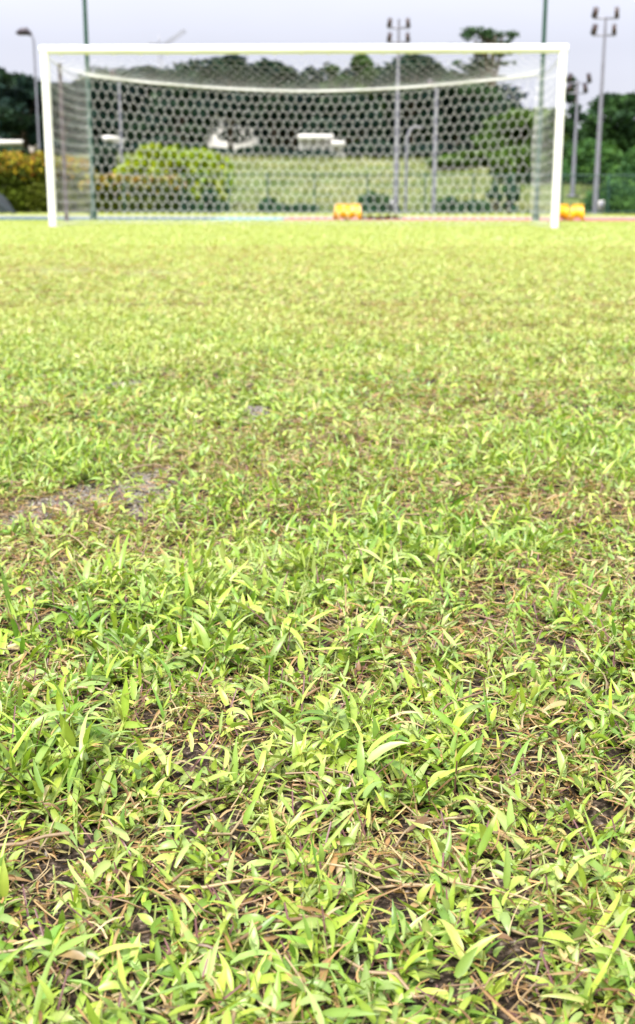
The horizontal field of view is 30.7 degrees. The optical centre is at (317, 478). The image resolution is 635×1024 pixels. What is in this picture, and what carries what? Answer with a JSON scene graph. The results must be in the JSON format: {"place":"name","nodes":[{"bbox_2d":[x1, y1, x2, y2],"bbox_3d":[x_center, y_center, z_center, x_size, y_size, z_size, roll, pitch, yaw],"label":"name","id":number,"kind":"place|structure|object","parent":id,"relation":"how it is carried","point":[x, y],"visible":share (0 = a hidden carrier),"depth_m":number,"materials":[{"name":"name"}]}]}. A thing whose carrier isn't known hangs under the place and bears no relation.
{"place":"outdoors","nodes":[
{"label":"outdoors","id":0,"kind":"place"},
{"bbox_2d":[0,217,221,219],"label":"track runoff","id":1,"kind":"structure","parent":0,"point":[111,218],"depth_m":25.20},
{"bbox_2d":[211,217,286,219],"bbox_3d":[-1.474,-5.684,25.272,1.505,0.001,4.200,0,13,0],"label":"track apron","id":2,"kind":"object","parent":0,"point":[251,218],"visible":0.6,"depth_m":25.59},
{"bbox_2d":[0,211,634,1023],"bbox_3d":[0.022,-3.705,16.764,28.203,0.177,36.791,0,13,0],"label":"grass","id":3,"kind":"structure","parent":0,"point":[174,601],"depth_m":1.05,"materials":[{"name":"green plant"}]},
{"bbox_2d":[0,155,634,1023],"bbox_3d":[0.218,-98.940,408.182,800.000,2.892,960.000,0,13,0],"label":"ground","id":4,"kind":"structure","parent":0,"point":[510,949],"depth_m":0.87,"materials":[{"name":"green plant"}]},
{"bbox_2d":[0,194,16,214],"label":"tarpaulin heap","id":5,"kind":"object","parent":4,"relation":"on","point":[5,206],"visible":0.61,"depth_m":32.94,"materials":[{"name":"grey plastic"}]},
{"bbox_2d":[0,69,26,132],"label":"tree","id":6,"kind":"object","parent":4,"relation":"on","point":[8,111],"visible":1,"depth_m":70.33,"materials":[{"name":"green plant"}]},
{"bbox_2d":[0,145,33,156],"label":"bush","id":7,"kind":"object","parent":4,"relation":"on","point":[10,149],"visible":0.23,"depth_m":62.98,"materials":[{"name":"green plant"}]},
{"bbox_2d":[0,140,34,151],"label":"house","id":8,"kind":"structure","parent":4,"relation":"on","point":[14,143],"depth_m":84.00,"materials":[{"name":"white"}]},
{"bbox_2d":[16,27,39,151],"bbox_3d":[-10.434,-13.156,42.098,0.761,6.163,0.260,0,13,0],"label":"street lamp","id":9,"kind":"object","parent":4,"relation":"on","point":[24,31],"visible":0.84,"depth_m":41.69,"materials":[{"name":"grey metal"}]},
{"bbox_2d":[0,71,58,149],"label":"tree","id":10,"kind":"object","parent":4,"relation":"on","point":[23,90],"visible":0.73,"depth_m":73.71,"materials":[{"name":"green plant"}]},
{"bbox_2d":[0,149,63,213],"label":"hedge","id":11,"kind":"object","parent":4,"relation":"on","point":[23,181],"visible":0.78,"depth_m":35.13,"materials":[{"name":"green plant"}]},
{"bbox_2d":[30,81,87,144],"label":"tree","id":12,"kind":"object","parent":4,"relation":"on","point":[57,135],"visible":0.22,"depth_m":75.67,"materials":[{"name":"green plant"}]},
{"bbox_2d":[33,138,85,156],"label":"bush","id":13,"kind":"object","parent":4,"relation":"on","point":[57,145],"visible":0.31,"depth_m":64.48,"materials":[{"name":"green plant"}]},
{"bbox_2d":[57,63,72,221],"bbox_3d":[-4.650,-6.114,21.160,0.200,2.806,0.200,0,13,0],"label":"net support post","id":14,"kind":"object","parent":4,"relation":"on","point":[62,129],"visible":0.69,"depth_m":21.13,"materials":[{"name":"grey metal"}]},
{"bbox_2d":[38,155,98,213],"bbox_3d":[-7.789,-9.131,35.932,1.956,1.860,1.376,0,13,0],"label":"hedge","id":15,"kind":"object","parent":4,"relation":"on","point":[71,177],"visible":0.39,"depth_m":35.62,"materials":[{"name":"green plant"}]},
{"bbox_2d":[82,0,97,219],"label":"ball stop pole","id":16,"kind":"object","parent":4,"relation":"on","point":[86,42],"visible":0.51,"depth_m":22.44,"materials":[{"name":"grey metal"}]},
{"bbox_2d":[65,77,128,143],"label":"tree","id":17,"kind":"object","parent":4,"relation":"on","point":[78,93],"visible":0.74,"depth_m":72.02,"materials":[{"name":"green plant"}]},
{"bbox_2d":[85,145,119,188],"bbox_3d":[-7.852,-11.237,42.673,1.919,2.104,1.947,-10,17,-36],"label":"bush","id":18,"kind":"object","parent":4,"relation":"on","point":[109,160],"visible":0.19,"depth_m":42.19,"materials":[{"name":"green plant"}]},
{"bbox_2d":[73,142,141,155],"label":"bush","id":19,"kind":"object","parent":4,"relation":"on","point":[126,146],"visible":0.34,"depth_m":60.97,"materials":[{"name":"green plant"}]},
{"bbox_2d":[102,135,124,143],"bbox_3d":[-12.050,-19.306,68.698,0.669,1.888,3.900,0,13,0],"label":"house","id":20,"kind":"structure","parent":4,"relation":"on","point":[110,140],"depth_m":66.76,"materials":[{"name":"white"}]},
{"bbox_2d":[110,69,122,164],"bbox_3d":[-6.775,-11.477,39.397,0.430,4.687,0.293,0,13,0],"label":"lamp post","id":21,"kind":"object","parent":4,"relation":"on","point":[120,117],"visible":0.47,"depth_m":39.18,"materials":[{"name":"grey metal"}]},
{"bbox_2d":[78,172,186,213],"bbox_3d":[-5.637,-8.663,35.190,3.380,1.322,1.212,0,13,0],"label":"hedge","id":22,"kind":"object","parent":4,"relation":"on","point":[106,205],"visible":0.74,"depth_m":34.95,"materials":[{"name":"green plant"}]},
{"bbox_2d":[113,141,174,177],"bbox_3d":[-5.706,-10.377,39.746,2.670,2.329,1.951,0,13,0],"label":"bush","id":23,"kind":"object","parent":4,"relation":"on","point":[154,155],"visible":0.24,"depth_m":39.21,"materials":[{"name":"green plant"}]},
{"bbox_2d":[92,64,202,142],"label":"tree","id":24,"kind":"object","parent":4,"relation":"on","point":[141,91],"visible":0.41,"depth_m":78.68,"materials":[{"name":"green plant"}]},
{"bbox_2d":[148,29,185,68],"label":"tower crane","id":25,"kind":"object","parent":4,"relation":"on","point":[167,44],"visible":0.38,"depth_m":207.39,"materials":[{"name":"paint"}]},
{"bbox_2d":[134,135,208,150],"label":"bush","id":26,"kind":"object","parent":4,"relation":"on","point":[164,139],"visible":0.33,"depth_m":62.88,"materials":[{"name":"green plant"}]},
{"bbox_2d":[147,143,202,203],"bbox_3d":[-4.914,-10.193,39.231,1.897,2.274,1.662,-12,18,-41],"label":"bush","id":27,"kind":"object","parent":4,"relation":"on","point":[168,162],"visible":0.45,"depth_m":38.89,"materials":[{"name":"green plant"}]},
{"bbox_2d":[160,186,196,213],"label":"bush","id":28,"kind":"object","parent":4,"relation":"on","point":[187,199],"visible":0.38,"depth_m":35.38,"materials":[{"name":"green plant"}]},
{"bbox_2d":[146,81,218,144],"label":"tree","id":29,"kind":"object","parent":4,"relation":"on","point":[175,93],"visible":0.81,"depth_m":73.81,"materials":[{"name":"green plant"}]},
{"bbox_2d":[187,72,211,141],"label":"tree","id":30,"kind":"object","parent":4,"relation":"on","point":[206,129],"visible":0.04,"depth_m":87.99,"materials":[{"name":"green plant"}]},
{"bbox_2d":[186,147,236,203],"bbox_3d":[-4.099,-10.563,40.617,2.617,2.141,2.318,0,13,0],"label":"bush","id":31,"kind":"object","parent":4,"relation":"on","point":[222,166],"visible":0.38,"depth_m":40.17,"materials":[{"name":"green plant"}]},
{"bbox_2d":[195,188,230,213],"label":"bush","id":32,"kind":"object","parent":4,"relation":"on","point":[210,206],"visible":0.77,"depth_m":35.09,"materials":[{"name":"green plant"}]},
{"bbox_2d":[203,146,240,156],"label":"bush","id":33,"kind":"object","parent":4,"relation":"on","point":[225,150],"visible":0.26,"depth_m":62.83,"materials":[{"name":"green plant"}]},
{"bbox_2d":[188,54,269,149],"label":"tree","id":34,"kind":"object","parent":4,"relation":"on","point":[225,106],"visible":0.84,"depth_m":75.37,"materials":[{"name":"green plant"}]},
{"bbox_2d":[201,110,258,150],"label":"house","id":35,"kind":"structure","parent":4,"relation":"on","point":[221,122],"depth_m":88.36,"materials":[{"name":"white"}]},
{"bbox_2d":[212,122,218,133],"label":"window","id":36,"kind":"structure","parent":35,"relation":"in","point":[214,131],"depth_m":88.21,"materials":[{"name":"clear glass"}]},
{"bbox_2d":[223,122,227,131],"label":"window","id":37,"kind":"structure","parent":35,"relation":"in","point":[224,123],"depth_m":88.12,"materials":[{"name":"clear glass"}]},
{"bbox_2d":[234,122,239,133],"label":"window","id":38,"kind":"structure","parent":35,"relation":"in","point":[236,124],"depth_m":88.12,"materials":[{"name":"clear glass"}]},
{"bbox_2d":[236,144,288,157],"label":"bush","id":39,"kind":"object","parent":4,"relation":"on","point":[259,150],"visible":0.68,"depth_m":63.06,"materials":[{"name":"green plant"}]},
{"bbox_2d":[257,197,287,213],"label":"bush","id":40,"kind":"object","parent":4,"relation":"on","point":[261,206],"visible":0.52,"depth_m":35.40,"materials":[{"name":"green plant"}]},
{"bbox_2d":[251,58,299,146],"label":"tree","id":41,"kind":"object","parent":4,"relation":"on","point":[265,115],"visible":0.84,"depth_m":79.39,"materials":[{"name":"green plant"}]},
{"bbox_2d":[259,80,321,150],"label":"tree","id":42,"kind":"object","parent":4,"relation":"on","point":[291,133],"visible":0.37,"depth_m":84.93,"materials":[{"name":"green plant"}]},
{"bbox_2d":[279,203,320,213],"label":"bush","id":43,"kind":"object","parent":4,"relation":"on","point":[287,208],"visible":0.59,"depth_m":34.75,"materials":[{"name":"green plant"}]},
{"bbox_2d":[39,44,567,228],"bbox_3d":[-0.176,-5.269,18.222,7.560,2.611,2.920,1,13,2],"label":"football goal","id":44,"kind":"object","parent":4,"relation":"on","point":[560,49],"visible":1,"depth_m":17.26,"materials":[{"name":"white paint"}]},
{"bbox_2d":[277,148,336,158],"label":"bush","id":45,"kind":"object","parent":4,"relation":"on","point":[317,152],"visible":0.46,"depth_m":62.54,"materials":[{"name":"green plant"}]},
{"bbox_2d":[0,57,622,156],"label":"woodland","id":46,"kind":"object","parent":4,"relation":"on","point":[317,74],"visible":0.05,"depth_m":100.61,"materials":[{"name":"green plant"}]},
{"bbox_2d":[298,134,332,150],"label":"house","id":47,"kind":"structure","parent":4,"relation":"on","point":[313,142],"depth_m":69.20,"materials":[{"name":"white concrete"}]},
{"bbox_2d":[0,393,632,1016],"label":"soil crumbs","id":48,"kind":"object","parent":4,"relation":"on","point":[494,929],"visible":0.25,"depth_m":0.92,"materials":[{"name":"brown soil"}]},
{"bbox_2d":[0,216,634,217],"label":"track kerb","id":49,"kind":"structure","parent":4,"relation":"on","point":[303,216],"depth_m":27.32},
{"bbox_2d":[317,63,346,107],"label":"tree","id":50,"kind":"object","parent":4,"relation":"on","point":[336,69],"visible":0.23,"depth_m":94.83,"materials":[{"name":"green plant"}]},
{"bbox_2d":[331,141,344,158],"bbox_3d":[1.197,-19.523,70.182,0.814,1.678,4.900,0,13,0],"label":"house","id":51,"kind":"structure","parent":4,"relation":"on","point":[337,149],"depth_m":68.32,"materials":[{"name":"white concrete"}]},
{"bbox_2d":[297,92,389,157],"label":"tree","id":52,"kind":"object","parent":4,"relation":"on","point":[348,108],"visible":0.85,"depth_m":75.49,"materials":[{"name":"green plant"}]},
{"bbox_2d":[346,54,385,142],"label":"tree","id":53,"kind":"object","parent":4,"relation":"on","point":[361,60],"visible":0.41,"depth_m":84.86,"materials":[{"name":"green plant"}]},
{"bbox_2d":[342,138,393,159],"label":"bush","id":54,"kind":"object","parent":4,"relation":"on","point":[361,149],"visible":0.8,"depth_m":63.44,"materials":[{"name":"green plant"}]},
{"bbox_2d":[356,190,391,213],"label":"bush","id":55,"kind":"object","parent":4,"relation":"on","point":[381,206],"visible":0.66,"depth_m":35.03,"materials":[{"name":"green plant"}]},
{"bbox_2d":[120,172,634,214],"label":"wire fence","id":56,"kind":"object","parent":4,"relation":"on","point":[383,194],"visible":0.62,"depth_m":33.97,"materials":[{"name":"metal"}]},
{"bbox_2d":[374,142,417,159],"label":"bush","id":57,"kind":"object","parent":4,"relation":"on","point":[391,155],"visible":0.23,"depth_m":63.01,"materials":[{"name":"green plant"}]},
{"bbox_2d":[387,18,410,213],"bbox_3d":[2.386,-10.756,34.646,0.708,5.735,0.420,0,13,0],"label":"floodlight mast","id":58,"kind":"object","parent":4,"relation":"on","point":[395,200],"visible":0.86,"depth_m":34.54,"materials":[{"name":"grey metal"}]},
{"bbox_2d":[403,125,422,213],"bbox_3d":[2.956,-9.596,36.158,0.624,2.777,0.260,0,13,0],"label":"street lamp","id":59,"kind":"object","parent":4,"relation":"on","point":[406,155],"visible":0.76,"depth_m":36.05,"materials":[{"name":"grey metal"}]},
{"bbox_2d":[370,54,456,145],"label":"tree","id":60,"kind":"object","parent":4,"relation":"on","point":[415,96],"visible":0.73,"depth_m":77.17,"materials":[{"name":"green plant"}]},
{"bbox_2d":[427,80,437,213],"bbox_3d":[3.495,-10.024,35.215,0.430,4.051,0.293,0,13,0],"label":"lamp post","id":61,"kind":"object","parent":4,"relation":"on","point":[433,205],"visible":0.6,"depth_m":35.17,"materials":[{"name":"grey metal"}]},
{"bbox_2d":[408,141,469,159],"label":"bush","id":62,"kind":"object","parent":4,"relation":"on","point":[423,148],"visible":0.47,"depth_m":61.03,"materials":[{"name":"green plant"}]},
{"bbox_2d":[435,195,466,213],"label":"bush","id":63,"kind":"object","parent":4,"relation":"on","point":[454,206],"visible":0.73,"depth_m":34.74,"materials":[{"name":"green plant"}]},
{"bbox_2d":[418,85,485,145],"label":"tree","id":64,"kind":"object","parent":4,"relation":"on","point":[458,128],"visible":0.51,"depth_m":79.19,"materials":[{"name":"green plant"}]},
{"bbox_2d":[424,150,492,166],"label":"bush","id":65,"kind":"object","parent":4,"relation":"on","point":[480,155],"visible":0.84,"depth_m":53.22,"materials":[{"name":"green plant"}]},
{"bbox_2d":[458,199,492,214],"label":"bush","id":66,"kind":"object","parent":4,"relation":"on","point":[482,206],"visible":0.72,"depth_m":34.76,"materials":[{"name":"green plant"}]},
{"bbox_2d":[439,26,519,150],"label":"tree","id":67,"kind":"object","parent":4,"relation":"on","point":[488,36],"visible":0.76,"depth_m":73.71,"materials":[{"name":"green plant"}]},
{"bbox_2d":[484,180,502,213],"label":"bush","id":68,"kind":"object","parent":4,"relation":"on","point":[491,196],"visible":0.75,"depth_m":35.45,"materials":[{"name":"green plant"}]},
{"bbox_2d":[471,99,519,136],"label":"tree","id":69,"kind":"object","parent":4,"relation":"on","point":[501,106],"visible":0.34,"depth_m":72.05,"materials":[{"name":"green plant"}]},
{"bbox_2d":[501,172,520,214],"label":"bush","id":70,"kind":"object","parent":4,"relation":"on","point":[509,181],"visible":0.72,"depth_m":35.17,"materials":[{"name":"green plant"}]},
{"bbox_2d":[470,107,570,153],"bbox_3d":[10.262,-17.062,57.583,5.400,2.904,4.479,4,14,15],"label":"tree","id":71,"kind":"object","parent":4,"relation":"on","point":[503,125],"visible":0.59,"depth_m":56.74,"materials":[{"name":"green plant"}]},
{"bbox_2d":[488,144,553,182],"bbox_3d":[8.662,-13.095,48.107,3.246,1.633,2.049,0,13,0],"label":"bush","id":72,"kind":"object","parent":4,"relation":"on","point":[504,163],"visible":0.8,"depth_m":47.67,"materials":[{"name":"green plant"}]},
{"bbox_2d":[532,0,547,220],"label":"ball stop pole","id":73,"kind":"object","parent":4,"relation":"on","point":[540,110],"visible":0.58,"depth_m":22.44,"materials":[{"name":"grey metal"}]},
{"bbox_2d":[543,77,587,159],"bbox_3d":[10.719,-15.078,49.847,2.018,4.352,1.090,2,14,9],"label":"tree","id":74,"kind":"object","parent":4,"relation":"on","point":[569,124],"visible":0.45,"depth_m":49.60,"materials":[{"name":"green plant"}]},
{"bbox_2d":[565,73,591,196],"bbox_3d":[9.865,-13.053,44.169,1.042,4.634,0.420,0,13,0],"label":"floodlight mast","id":75,"kind":"object","parent":4,"relation":"on","point":[568,90],"visible":0.93,"depth_m":43.94,"materials":[{"name":"grey metal"}]},
{"bbox_2d":[549,138,624,182],"bbox_3d":[11.247,-13.258,48.267,3.133,1.871,2.646,4,14,17],"label":"bush","id":76,"kind":"object","parent":4,"relation":"on","point":[586,155],"visible":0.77,"depth_m":47.55,"materials":[{"name":"green plant"}]},
{"bbox_2d":[579,131,596,142],"bbox_3d":[14.805,-17.728,61.438,2.750,2.284,2.593,0,13,0],"label":"tree","id":77,"kind":"object","parent":4,"relation":"on","point":[586,136],"visible":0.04,"depth_m":61.11,"materials":[{"name":"green plant"}]},
{"bbox_2d":[586,7,618,214],"bbox_3d":[8.505,-10.959,34.800,0.832,6.084,0.420,0,13,0],"label":"floodlight mast","id":78,"kind":"object","parent":4,"relation":"on","point":[600,111],"visible":0.88,"depth_m":34.69,"materials":[{"name":"grey metal"}]},
{"bbox_2d":[579,91,634,160],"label":"tree","id":79,"kind":"object","parent":4,"relation":"on","point":[618,108],"visible":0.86,"depth_m":56.53,"materials":[{"name":"green plant"}]},
{"bbox_2d":[583,177,634,214],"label":"bush","id":80,"kind":"object","parent":4,"relation":"on","point":[616,196],"visible":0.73,"depth_m":35.53,"materials":[{"name":"green plant"}]},
{"bbox_2d":[606,146,634,182],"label":"bush","id":81,"kind":"object","parent":4,"relation":"on","point":[626,166],"visible":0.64,"depth_m":46.14,"materials":[{"name":"green plant"}]},
{"bbox_2d":[0,0,634,139],"label":"sky","id":82,"kind":"structure","parent":0,"point":[50,22],"materials":[{"name":"white"}]},
{"bbox_2d":[26,150,621,213],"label":"meadow grass","id":83,"kind":"structure","parent":0,"point":[272,158],"depth_m":49.05,"materials":[{"name":"green plant"}]},
{"bbox_2d":[283,218,634,220],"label":"running track","id":84,"kind":"structure","parent":0,"point":[541,219],"depth_m":24.89,"materials":[{"name":"red rubber"}]},
{"bbox_2d":[333,204,350,219],"bbox_3d":[0.494,-5.421,23.483,0.290,0.322,0.290,-3,14,-14],"label":"plastic stool","id":85,"kind":"object","parent":84,"relation":"on","point":[338,208],"visible":0.81,"depth_m":23.37,"materials":[{"name":"yellow plastic"}]},
{"bbox_2d":[347,204,361,219],"bbox_3d":[0.759,-5.444,23.580,0.290,0.322,0.290,2,14,7],"label":"plastic stool","id":86,"kind":"object","parent":84,"relation":"on","point":[355,208],"visible":0.81,"depth_m":23.45,"materials":[{"name":"yellow plastic"}]},
{"bbox_2d":[362,211,402,219],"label":"fallen branch","id":87,"kind":"object","parent":84,"relation":"on","point":[380,217],"visible":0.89,"depth_m":23.69,"materials":[{"name":"brown wood"}]},
{"bbox_2d":[559,204,569,219],"bbox_3d":[5.047,-5.528,23.969,0.290,0.322,0.290,-1,14,-6],"label":"plastic stool","id":88,"kind":"object","parent":84,"relation":"on","point":[564,212],"visible":0.56,"depth_m":23.84,"materials":[{"name":"yellow plastic"}]},
{"bbox_2d":[570,204,583,220],"bbox_3d":[5.274,-5.410,23.483,0.290,0.322,0.290,3,14,11],"label":"plastic stool","id":89,"kind":"object","parent":84,"relation":"on","point":[577,210],"visible":1,"depth_m":23.36,"materials":[{"name":"yellow plastic"}]}
]}

